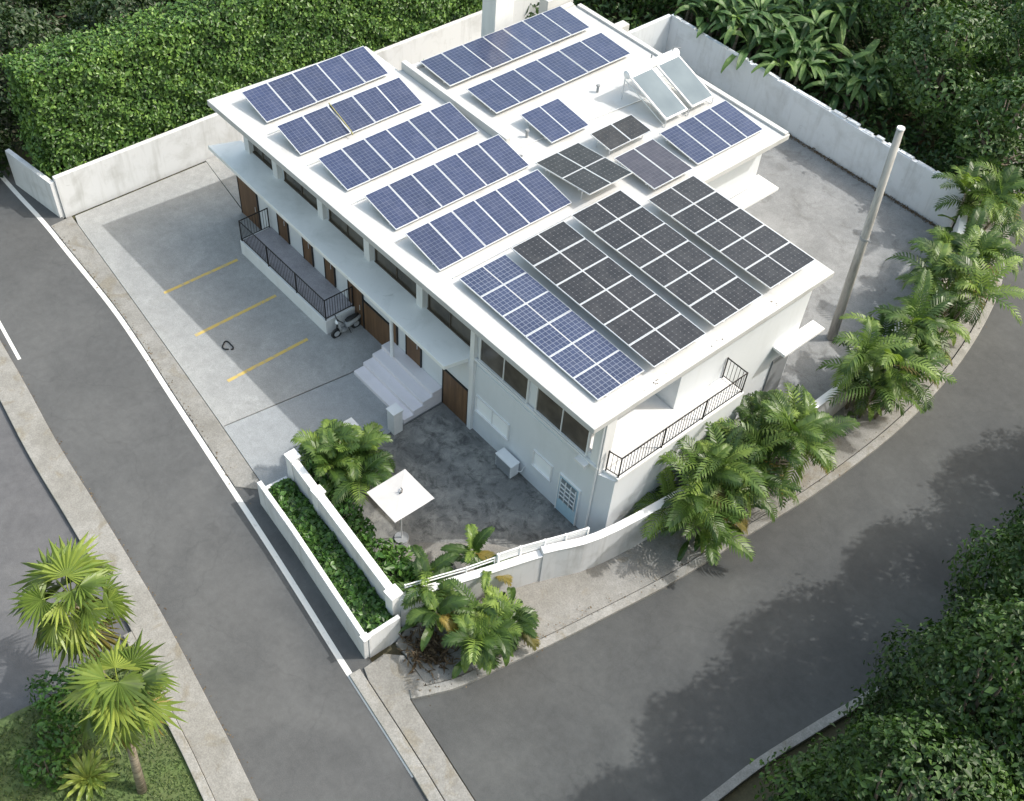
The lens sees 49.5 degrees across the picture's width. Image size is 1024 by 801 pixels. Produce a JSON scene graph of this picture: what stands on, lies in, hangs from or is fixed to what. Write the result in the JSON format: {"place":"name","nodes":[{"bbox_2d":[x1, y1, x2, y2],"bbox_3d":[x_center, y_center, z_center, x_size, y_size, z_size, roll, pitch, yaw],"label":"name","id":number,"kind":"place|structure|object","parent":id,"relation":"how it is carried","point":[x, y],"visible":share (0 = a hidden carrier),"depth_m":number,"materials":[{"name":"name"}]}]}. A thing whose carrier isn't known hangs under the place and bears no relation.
{"place":"outdoors","nodes":[
{"label":"outdoors","id":0,"kind":"place"},
{"bbox_2d":[0,402,130,718],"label":"lane","id":1,"kind":"structure","parent":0,"point":[32,519],"depth_m":34.73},
{"bbox_2d":[0,662,203,800],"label":"lawn","id":2,"kind":"structure","parent":0,"point":[6,720],"depth_m":30.40,"materials":[{"name":"plant"}]},
{"bbox_2d":[14,743,72,791],"bbox_3d":[-12.547,9.813,29.752,1.292,1.126,1.555,-31,58,-28],"label":"shrub","id":3,"kind":"object","parent":2,"relation":"on","point":[36,761],"visible":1,"depth_m":29.54,"materials":[{"name":"green plant"}]},
{"bbox_2d":[24,663,79,724],"bbox_3d":[-12.716,8.136,30.830,1.648,1.713,1.644,3,48,-2],"label":"shrub","id":4,"kind":"object","parent":2,"relation":"on","point":[43,689],"visible":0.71,"depth_m":30.62,"materials":[{"name":"green plant"}]},
{"bbox_2d":[31,709,82,758],"bbox_3d":[-12.300,9.164,30.244,1.498,1.277,1.249,-7,49,-10],"label":"shrub","id":5,"kind":"object","parent":2,"relation":"on","point":[66,738],"visible":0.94,"depth_m":30.07,"materials":[{"name":"green plant"}]},
{"bbox_2d":[6,531,136,700],"bbox_3d":[-11.611,6.077,30.008,3.016,5.814,3.487,-31,58,-28],"label":"fan palm","id":6,"kind":"object","parent":2,"relation":"on","point":[55,630],"visible":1,"depth_m":28.46,"materials":[{"name":"green plant"}]},
{"bbox_2d":[57,748,119,800],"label":"agave","id":7,"kind":"object","parent":2,"relation":"on","point":[87,771],"visible":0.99,"depth_m":29.91,"materials":[{"name":"green plant"}]},
{"bbox_2d":[56,628,186,794],"bbox_3d":[-9.844,8.124,28.711,2.966,5.273,3.019,-31,58,-28],"label":"fan palm","id":8,"kind":"object","parent":2,"relation":"on","point":[128,717],"visible":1,"depth_m":27.52,"materials":[{"name":"green plant"}]},
{"bbox_2d":[0,341,257,800],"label":"pavement","id":9,"kind":"structure","parent":0,"point":[215,755],"depth_m":33.95,"materials":[{"name":"concrete"}]},
{"bbox_2d":[51,216,258,489],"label":"pavement","id":10,"kind":"structure","parent":0,"point":[213,434],"depth_m":40.36,"materials":[{"name":"concrete"}]},
{"bbox_2d":[0,159,427,800],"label":"road","id":11,"kind":"structure","parent":0,"point":[296,719],"depth_m":35.28,"materials":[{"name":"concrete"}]},
{"bbox_2d":[0,175,412,776],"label":"road edge line","id":12,"kind":"object","parent":11,"relation":"on","point":[287,575],"visible":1,"depth_m":37.55,"materials":[{"name":"paint"}]},
{"bbox_2d":[205,156,240,207],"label":"side passage","id":13,"kind":"object","parent":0,"point":[225,174],"visible":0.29,"depth_m":47.70},
{"bbox_2d":[75,162,381,429],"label":"parking lot","id":14,"kind":"structure","parent":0,"point":[151,243],"depth_m":42.61,"materials":[{"name":"concrete"}]},
{"bbox_2d":[331,312,360,338],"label":"motor scooter","id":15,"kind":"object","parent":14,"relation":"on","point":[353,320],"visible":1,"depth_m":41.61,"materials":[{"name":"grey metal"}]},
{"bbox_2d":[224,372,441,485],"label":"driveway","id":16,"kind":"structure","parent":0,"point":[261,440],"depth_m":38.97,"materials":[{"name":"concrete"}]},
{"bbox_2d":[386,403,403,434],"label":"gate pillar","id":17,"kind":"structure","parent":16,"relation":"on","point":[395,417],"depth_m":38.28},
{"bbox_2d":[364,654,473,800],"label":"median pavement","id":18,"kind":"structure","parent":0,"point":[392,682],"depth_m":31.77,"materials":[{"name":"concrete"}]},
{"bbox_2d":[320,403,578,553],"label":"courtyard floor","id":19,"kind":"structure","parent":0,"point":[444,456],"depth_m":37.27,"materials":[{"name":"concrete"}]},
{"bbox_2d":[290,419,395,507],"bbox_3d":[-5.489,2.081,36.307,3.652,2.454,3.471,10,48,4],"label":"areca palm","id":20,"kind":"object","parent":19,"relation":"on","point":[351,452],"visible":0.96,"depth_m":35.77,"materials":[{"name":"green plant"}]},
{"bbox_2d":[334,496,365,528],"bbox_3d":[-5.294,3.699,35.519,1.113,1.496,1.156,-31,58,-28],"label":"shrub","id":21,"kind":"object","parent":19,"relation":"on","point":[347,511],"visible":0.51,"depth_m":35.31,"materials":[{"name":"green plant"}]},
{"bbox_2d":[345,515,376,547],"bbox_3d":[-4.866,4.212,35.192,1.124,1.358,0.845,5,48,0],"label":"shrub","id":22,"kind":"object","parent":19,"relation":"on","point":[356,528],"visible":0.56,"depth_m":34.95,"materials":[{"name":"green plant"}]},
{"bbox_2d":[356,531,397,574],"bbox_3d":[-4.160,4.736,34.608,1.230,1.625,1.688,-31,58,-28],"label":"shrub","id":23,"kind":"object","parent":19,"relation":"on","point":[381,553],"visible":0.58,"depth_m":34.30,"materials":[{"name":"green plant"}]},
{"bbox_2d":[378,557,413,591],"bbox_3d":[-3.511,5.558,33.951,1.169,1.594,1.153,-18,52,-19],"label":"shrub","id":24,"kind":"object","parent":19,"relation":"on","point":[392,568],"visible":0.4,"depth_m":33.64,"materials":[{"name":"green plant"}]},
{"bbox_2d":[367,469,434,544],"bbox_3d":[-3.494,3.600,34.921,1.516,2.660,1.487,-31,58,-28],"label":"parasol","id":25,"kind":"object","parent":19,"relation":"on","point":[400,495],"visible":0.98,"depth_m":34.10,"materials":[{"name":"fabric"}]},
{"bbox_2d":[392,544,461,618],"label":"areca palm","id":26,"kind":"object","parent":19,"relation":"on","point":[424,568],"visible":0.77,"depth_m":33.17,"materials":[{"name":"green plant"}]},
{"bbox_2d":[381,542,523,580],"bbox_3d":[-2.044,5.437,35.170,5.177,0.001,2.517,-8,50,-12],"label":"courtyard patch","id":27,"kind":"object","parent":19,"relation":"on","point":[433,550],"visible":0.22,"depth_m":35.68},
{"bbox_2d":[440,524,514,590],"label":"areca palm","id":28,"kind":"object","parent":19,"relation":"on","point":[476,540],"visible":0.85,"depth_m":34.07,"materials":[{"name":"green plant"}]},
{"bbox_2d":[495,448,524,478],"bbox_3d":[-0.084,2.199,37.727,0.494,0.723,1.008,-31,58,-28],"label":"air conditioner","id":29,"kind":"object","parent":19,"relation":"on","point":[506,462],"visible":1,"depth_m":37.52,"materials":[{"name":"white metal"}]},
{"bbox_2d":[0,0,1023,800],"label":"ground","id":30,"kind":"structure","parent":0,"point":[746,790],"depth_m":33.48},
{"bbox_2d":[0,0,67,129],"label":"tree","id":31,"kind":"object","parent":30,"relation":"on","point":[35,25],"visible":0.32,"depth_m":46.20,"materials":[{"name":"green plant"}]},
{"bbox_2d":[5,149,64,217],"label":"boundary wall","id":32,"kind":"structure","parent":30,"relation":"on","point":[35,183],"depth_m":45.09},
{"bbox_2d":[0,0,100,49],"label":"tree","id":33,"kind":"object","parent":30,"relation":"on","point":[47,9],"visible":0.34,"depth_m":50.21,"materials":[{"name":"green plant"}]},
{"bbox_2d":[0,0,168,177],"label":"undergrowth","id":34,"kind":"object","parent":30,"relation":"on","point":[13,125],"visible":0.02,"depth_m":47.86,"materials":[{"name":"green plant"}]},
{"bbox_2d":[64,0,165,44],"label":"tree","id":35,"kind":"object","parent":30,"relation":"on","point":[100,14],"visible":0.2,"depth_m":48.33,"materials":[{"name":"green plant"}]},
{"bbox_2d":[123,632,214,800],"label":"kerb","id":36,"kind":"structure","parent":30,"relation":"on","point":[192,764],"depth_m":30.55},
{"bbox_2d":[0,0,482,180],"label":"clipped hedge","id":37,"kind":"object","parent":30,"relation":"on","point":[112,91],"visible":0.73,"depth_m":45.37,"materials":[{"name":"green plant"}]},
{"bbox_2d":[52,0,539,217],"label":"boundary wall","id":38,"kind":"structure","parent":30,"relation":"on","point":[96,182],"depth_m":47.05,"materials":[{"name":"concrete"}]},
{"bbox_2d":[257,476,400,658],"bbox_3d":[-5.849,4.979,34.549,1.358,1.300,6.918,-28,56,-26],"label":"planter box","id":39,"kind":"object","parent":30,"relation":"on","point":[380,638],"visible":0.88,"depth_m":33.53,"materials":[{"name":"concrete"}]},
{"bbox_2d":[268,478,393,632],"bbox_3d":[-5.751,4.796,34.586,1.333,0.762,6.617,-27,56,-26],"label":"planter hedge","id":40,"kind":"object","parent":39,"relation":"in","point":[363,600],"visible":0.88,"depth_m":34.33,"materials":[{"name":"green plant"}]},
{"bbox_2d":[284,449,403,623],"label":"garden wall","id":41,"kind":"structure","parent":30,"relation":"on","point":[386,590],"depth_m":34.29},
{"bbox_2d":[349,669,443,800],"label":"road kerb","id":42,"kind":"structure","parent":30,"relation":"on","point":[425,783],"depth_m":31.34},
{"bbox_2d":[207,0,833,533],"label":"house","id":43,"kind":"structure","parent":30,"relation":"on","point":[321,248],"depth_m":38.40,"materials":[{"name":"paint"}]},
{"bbox_2d":[236,175,261,229],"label":"door","id":44,"kind":"structure","parent":43,"relation":"in","point":[248,198],"depth_m":45.07,"materials":[{"name":"brown wood"}]},
{"bbox_2d":[283,170,317,210],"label":"window","id":45,"kind":"structure","parent":43,"relation":"in","point":[312,200],"depth_m":41.84,"materials":[{"name":"black glass"}]},
{"bbox_2d":[241,46,388,122],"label":"solar array","id":46,"kind":"object","parent":43,"relation":"on","point":[277,98],"visible":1,"depth_m":41.64,"materials":[{"name":"glass"}]},
{"bbox_2d":[328,209,363,251],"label":"window","id":47,"kind":"structure","parent":43,"relation":"in","point":[334,219],"depth_m":40.43,"materials":[{"name":"black glass"}]},
{"bbox_2d":[276,77,422,154],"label":"solar array","id":48,"kind":"object","parent":43,"relation":"on","point":[312,130],"visible":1,"depth_m":40.50,"materials":[{"name":"glass"}]},
{"bbox_2d":[374,249,415,297],"bbox_3d":[-3.998,-4.921,38.450,0.140,1.980,2.500,-31,58,-28],"label":"window","id":49,"kind":"structure","parent":43,"relation":"in","point":[408,284],"depth_m":39.00,"materials":[{"name":"black glass"}]},
{"bbox_2d":[318,102,478,190],"bbox_3d":[-3.977,-9.108,39.625,5.880,0.434,1.741,-31,58,-28],"label":"solar array","id":50,"kind":"object","parent":43,"relation":"on","point":[367,159],"visible":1,"depth_m":39.50,"materials":[{"name":"glass"}]},
{"bbox_2d":[364,134,529,229],"bbox_3d":[-2.172,-7.594,38.420,5.940,0.451,1.751,-31,58,-28],"label":"solar array","id":51,"kind":"object","parent":43,"relation":"on","point":[417,195],"visible":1,"depth_m":38.29,"materials":[{"name":"glass"}]},
{"bbox_2d":[427,294,470,346],"bbox_3d":[-2.036,-3.146,37.036,0.140,1.980,2.400,-31,58,-28],"label":"window","id":52,"kind":"structure","parent":43,"relation":"in","point":[456,326],"depth_m":37.56,"materials":[{"name":"black glass"}]},
{"bbox_2d":[405,169,571,270],"bbox_3d":[-0.713,-6.094,37.213,5.810,0.444,1.831,-31,58,-28],"label":"solar array","id":53,"kind":"object","parent":43,"relation":"on","point":[454,236],"visible":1,"depth_m":37.08,"materials":[{"name":"glass"}]},
{"bbox_2d":[474,394,509,440],"bbox_3d":[-0.663,0.569,37.590,0.140,0.800,1.730,-31,58,-28],"label":"window","id":54,"kind":"structure","parent":43,"relation":"in","point":[482,408],"depth_m":37.60,"materials":[{"name":"white glass"}]},
{"bbox_2d":[478,338,530,402],"bbox_3d":[-0.232,-1.174,35.193,0.140,1.620,2.370,-31,58,-28],"label":"window","id":55,"kind":"structure","parent":43,"relation":"in","point":[495,363],"depth_m":35.43,"materials":[{"name":"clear glass"}]},
{"bbox_2d":[420,6,589,85],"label":"solar array","id":56,"kind":"object","parent":43,"relation":"on","point":[466,61],"visible":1,"depth_m":44.38,"materials":[{"name":"glass"}]},
{"bbox_2d":[531,449,552,481],"bbox_3d":[1.004,2.127,36.438,0.140,0.800,0.920,-31,58,-28],"label":"window","id":57,"kind":"structure","parent":43,"relation":"in","point":[539,463],"depth_m":36.46,"materials":[{"name":"white glass"}]},
{"bbox_2d":[466,32,630,113],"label":"solar array","id":58,"kind":"object","parent":43,"relation":"on","point":[524,83],"visible":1,"depth_m":43.28,"materials":[{"name":"glass"}]},
{"bbox_2d":[459,254,643,400],"bbox_3d":[1.129,-2.337,34.160,1.934,0.252,6.411,-31,58,-28],"label":"solar array","id":59,"kind":"object","parent":43,"relation":"on","point":[584,354],"visible":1,"depth_m":34.00,"materials":[{"name":"glass"}]},
{"bbox_2d":[520,98,588,142],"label":"solar array","id":60,"kind":"object","parent":43,"relation":"on","point":[554,120],"visible":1,"depth_m":41.07,"materials":[{"name":"glass"}]},
{"bbox_2d":[534,387,591,456],"bbox_3d":[1.563,0.450,33.900,0.140,1.620,2.380,-31,58,-28],"label":"window","id":61,"kind":"structure","parent":43,"relation":"in","point":[576,434],"depth_m":34.11,"materials":[{"name":"black glass"}]},
{"bbox_2d":[554,472,580,525],"bbox_3d":[1.790,3.235,36.162,0.109,1.880,0.980,-31,58,-28],"label":"door","id":62,"kind":"structure","parent":43,"relation":"in","point":[568,495],"depth_m":36.05,"materials":[{"name":"white metal"}]},
{"bbox_2d":[536,143,632,198],"bbox_3d":[2.514,-8.088,39.122,2.100,0.632,2.739,-31,58,-28],"label":"solar array","id":63,"kind":"object","parent":43,"relation":"on","point":[583,168],"visible":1,"depth_m":38.97,"materials":[{"name":"glass"}]},
{"bbox_2d":[511,221,705,367],"bbox_3d":[2.950,-3.370,35.050,2.304,0.515,6.511,-31,58,-28],"label":"solar array","id":64,"kind":"object","parent":43,"relation":"on","point":[643,321],"visible":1,"depth_m":34.81,"materials":[{"name":"glass"}]},
{"bbox_2d":[590,114,651,154],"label":"solar array","id":65,"kind":"object","parent":43,"relation":"on","point":[621,132],"visible":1,"depth_m":40.57,"materials":[{"name":"glass"}]},
{"bbox_2d":[614,139,692,189],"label":"solar array","id":66,"kind":"object","parent":43,"relation":"on","point":[653,164],"visible":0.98,"depth_m":39.59,"materials":[{"name":"glass"}]},
{"bbox_2d":[571,190,762,326],"bbox_3d":[4.968,-4.643,36.346,2.314,0.513,6.521,-31,58,-28],"label":"solar array","id":67,"kind":"object","parent":43,"relation":"on","point":[713,292],"visible":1,"depth_m":36.09,"materials":[{"name":"glass"}]},
{"bbox_2d":[621,47,713,127],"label":"solar water heater","id":68,"kind":"object","parent":43,"relation":"on","point":[682,78],"visible":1,"depth_m":42.25,"materials":[{"name":"metal"}]},
{"bbox_2d":[659,100,762,164],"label":"solar array","id":69,"kind":"object","parent":43,"relation":"on","point":[708,133],"visible":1,"depth_m":41.31,"materials":[{"name":"glass"}]},
{"bbox_2d":[648,175,814,288],"bbox_3d":[7.300,-5.601,37.392,2.294,0.508,5.530,-31,58,-28],"label":"solar array","id":70,"kind":"object","parent":43,"relation":"on","point":[761,252],"visible":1,"depth_m":37.14,"materials":[{"name":"glass"}]},
{"bbox_2d":[762,355,788,391],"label":"door","id":71,"kind":"structure","parent":43,"relation":"in","point":[777,366],"depth_m":40.07,"materials":[{"name":"grey plastic"}]},
{"bbox_2d":[628,14,670,53],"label":"boundary wall","id":72,"kind":"structure","parent":30,"relation":"on","point":[653,34],"depth_m":54.68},
{"bbox_2d":[400,209,968,626],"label":"garden wall","id":73,"kind":"structure","parent":30,"relation":"on","point":[563,558],"depth_m":34.70,"materials":[{"name":"paint"}]},
{"bbox_2d":[496,527,589,562],"bbox_3d":[0.912,4.903,34.647,3.076,1.885,0.130,-14,51,-16],"label":"slat fence","id":74,"kind":"object","parent":73,"relation":"on","point":[518,551],"visible":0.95,"depth_m":34.01,"materials":[{"name":"white metal"}]},
{"bbox_2d":[667,0,746,38],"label":"broadleaf plant","id":75,"kind":"object","parent":30,"relation":"on","point":[692,6],"visible":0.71,"depth_m":54.50,"materials":[{"name":"green plant"}]},
{"bbox_2d":[410,126,1020,700],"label":"side kerb","id":76,"kind":"structure","parent":30,"relation":"on","point":[700,560],"depth_m":35.83,"materials":[{"name":"concrete"}]},
{"bbox_2d":[701,0,797,64],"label":"broadleaf plant","id":77,"kind":"object","parent":30,"relation":"on","point":[732,11],"visible":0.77,"depth_m":53.29,"materials":[{"name":"green plant"}]},
{"bbox_2d":[525,0,1011,230],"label":"undergrowth","id":78,"kind":"object","parent":30,"relation":"on","point":[624,8],"visible":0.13,"depth_m":53.41,"materials":[{"name":"green plant"}]},
{"bbox_2d":[720,0,834,80],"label":"broadleaf plant","id":79,"kind":"object","parent":30,"relation":"on","point":[744,51],"visible":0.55,"depth_m":52.79,"materials":[{"name":"green plant"}]},
{"bbox_2d":[740,13,840,85],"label":"broadleaf plant","id":80,"kind":"object","parent":30,"relation":"on","point":[798,67],"visible":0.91,"depth_m":52.06,"materials":[{"name":"green plant"}]},
{"bbox_2d":[665,14,970,231],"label":"boundary wall","id":81,"kind":"structure","parent":30,"relation":"on","point":[845,142],"depth_m":50.97,"materials":[{"name":"paint"}]},
{"bbox_2d":[777,0,890,82],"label":"broadleaf plant","id":82,"kind":"object","parent":30,"relation":"on","point":[832,14],"visible":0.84,"depth_m":52.79,"materials":[{"name":"green plant"}]},
{"bbox_2d":[701,598,980,800],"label":"kerb","id":83,"kind":"structure","parent":30,"relation":"on","point":[733,783],"depth_m":31.80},
{"bbox_2d":[804,39,905,121],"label":"broadleaf plant","id":84,"kind":"object","parent":30,"relation":"on","point":[858,76],"visible":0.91,"depth_m":51.58,"materials":[{"name":"green plant"}]},
{"bbox_2d":[749,690,1023,800],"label":"tree","id":85,"kind":"object","parent":30,"relation":"on","point":[861,765],"visible":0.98,"depth_m":23.45,"materials":[{"name":"green plant"}]},
{"bbox_2d":[844,0,1003,68],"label":"tree","id":86,"kind":"object","parent":30,"relation":"on","point":[877,13],"visible":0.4,"depth_m":52.38,"materials":[{"name":"green plant"}]},
{"bbox_2d":[838,586,1023,800],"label":"tree","id":87,"kind":"object","parent":30,"relation":"on","point":[996,709],"visible":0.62,"depth_m":24.49,"materials":[{"name":"green plant"}]},
{"bbox_2d":[865,1,1012,148],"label":"tree","id":88,"kind":"object","parent":30,"relation":"on","point":[930,93],"visible":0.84,"depth_m":48.41,"materials":[{"name":"green plant"}]},
{"bbox_2d":[896,501,1023,754],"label":"tree","id":89,"kind":"object","parent":30,"relation":"on","point":[1002,578],"visible":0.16,"depth_m":28.21,"materials":[{"name":"green plant"}]},
{"bbox_2d":[923,70,1023,198],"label":"tree","id":90,"kind":"object","parent":30,"relation":"on","point":[998,150],"visible":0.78,"depth_m":46.80,"materials":[{"name":"green plant"}]},
{"bbox_2d":[948,0,1023,131],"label":"tree","id":91,"kind":"object","parent":30,"relation":"on","point":[1013,62],"visible":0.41,"depth_m":48.89,"materials":[{"name":"green plant"}]},
{"bbox_2d":[959,0,1023,57],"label":"tree","id":92,"kind":"object","parent":30,"relation":"on","point":[1004,4],"visible":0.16,"depth_m":53.49,"materials":[{"name":"green plant"}]},
{"bbox_2d":[396,216,1002,685],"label":"side pavement","id":93,"kind":"structure","parent":0,"point":[564,600],"depth_m":35.52,"materials":[{"name":"concrete"}]},
{"bbox_2d":[396,622,468,679],"bbox_3d":[-2.480,7.420,33.171,1.901,0.497,2.146,-11,50,-14],"label":"brush heap","id":94,"kind":"object","parent":93,"relation":"on","point":[430,653],"visible":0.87,"depth_m":33.05,"materials":[{"name":"brown plant"}]},
{"bbox_2d":[399,578,469,651],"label":"areca palm","id":95,"kind":"object","parent":93,"relation":"on","point":[428,616],"visible":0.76,"depth_m":32.36,"materials":[{"name":"green plant"}]},
{"bbox_2d":[438,577,523,678],"bbox_3d":[-1.154,6.535,32.627,2.567,2.502,3.022,-31,58,-28],"label":"areca palm","id":96,"kind":"object","parent":93,"relation":"on","point":[481,644],"visible":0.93,"depth_m":32.08,"materials":[{"name":"green plant"}]},
{"bbox_2d":[463,585,540,666],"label":"areca palm","id":97,"kind":"object","parent":93,"relation":"on","point":[525,618],"visible":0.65,"depth_m":33.00,"materials":[{"name":"green plant"}]},
{"bbox_2d":[624,421,768,565],"bbox_3d":[5.892,3.068,35.568,4.401,3.754,4.515,9,48,3],"label":"areca palm","id":98,"kind":"object","parent":93,"relation":"on","point":[710,462],"visible":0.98,"depth_m":35.04,"materials":[{"name":"green plant"}]},
{"bbox_2d":[680,396,805,526],"bbox_3d":[7.497,2.035,36.830,4.274,3.264,4.867,-3,49,-7],"label":"areca palm","id":99,"kind":"object","parent":93,"relation":"on","point":[754,429],"visible":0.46,"depth_m":35.89,"materials":[{"name":"green plant"}]},
{"bbox_2d":[734,382,859,499],"bbox_3d":[9.209,0.942,37.276,4.145,4.264,4.454,-31,58,-28],"label":"areca palm","id":100,"kind":"object","parent":93,"relation":"on","point":[808,423],"visible":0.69,"depth_m":36.35,"materials":[{"name":"green plant"}]},
{"bbox_2d":[815,317,956,421],"bbox_3d":[12.888,-0.832,39.095,4.397,4.332,4.436,-31,58,-28],"label":"areca palm","id":101,"kind":"object","parent":93,"relation":"on","point":[890,382],"visible":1,"depth_m":38.50,"materials":[{"name":"green plant"}]},
{"bbox_2d":[839,268,970,390],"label":"areca palm","id":102,"kind":"object","parent":93,"relation":"on","point":[920,328],"visible":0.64,"depth_m":40.06,"materials":[{"name":"green plant"}]},
{"bbox_2d":[885,224,1023,345],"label":"areca palm","id":103,"kind":"object","parent":93,"relation":"on","point":[959,273],"visible":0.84,"depth_m":41.52,"materials":[{"name":"green plant"}]},
{"bbox_2d":[910,207,1023,304],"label":"areca palm","id":104,"kind":"object","parent":93,"relation":"on","point":[989,247],"visible":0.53,"depth_m":43.62,"materials":[{"name":"green plant"}]},
{"bbox_2d":[931,158,1023,245],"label":"areca palm","id":105,"kind":"object","parent":93,"relation":"on","point":[992,185],"visible":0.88,"depth_m":45.61,"materials":[{"name":"green plant"}]},
{"bbox_2d":[412,128,1023,800],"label":"side road","id":106,"kind":"structure","parent":0,"point":[702,682],"depth_m":34.31,"materials":[{"name":"asphalt"}]},
{"bbox_2d":[676,135,939,489],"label":"yard","id":107,"kind":"structure","parent":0,"point":[816,206],"depth_m":47.63,"materials":[{"name":"concrete"}]},
{"bbox_2d":[827,125,904,340],"bbox_3d":[12.596,-5.565,39.670,0.815,9.910,0.474,-17,52,-18],"label":"utility pole","id":108,"kind":"object","parent":107,"relation":"on","point":[842,304],"visible":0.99,"depth_m":39.35,"materials":[{"name":"concrete"}]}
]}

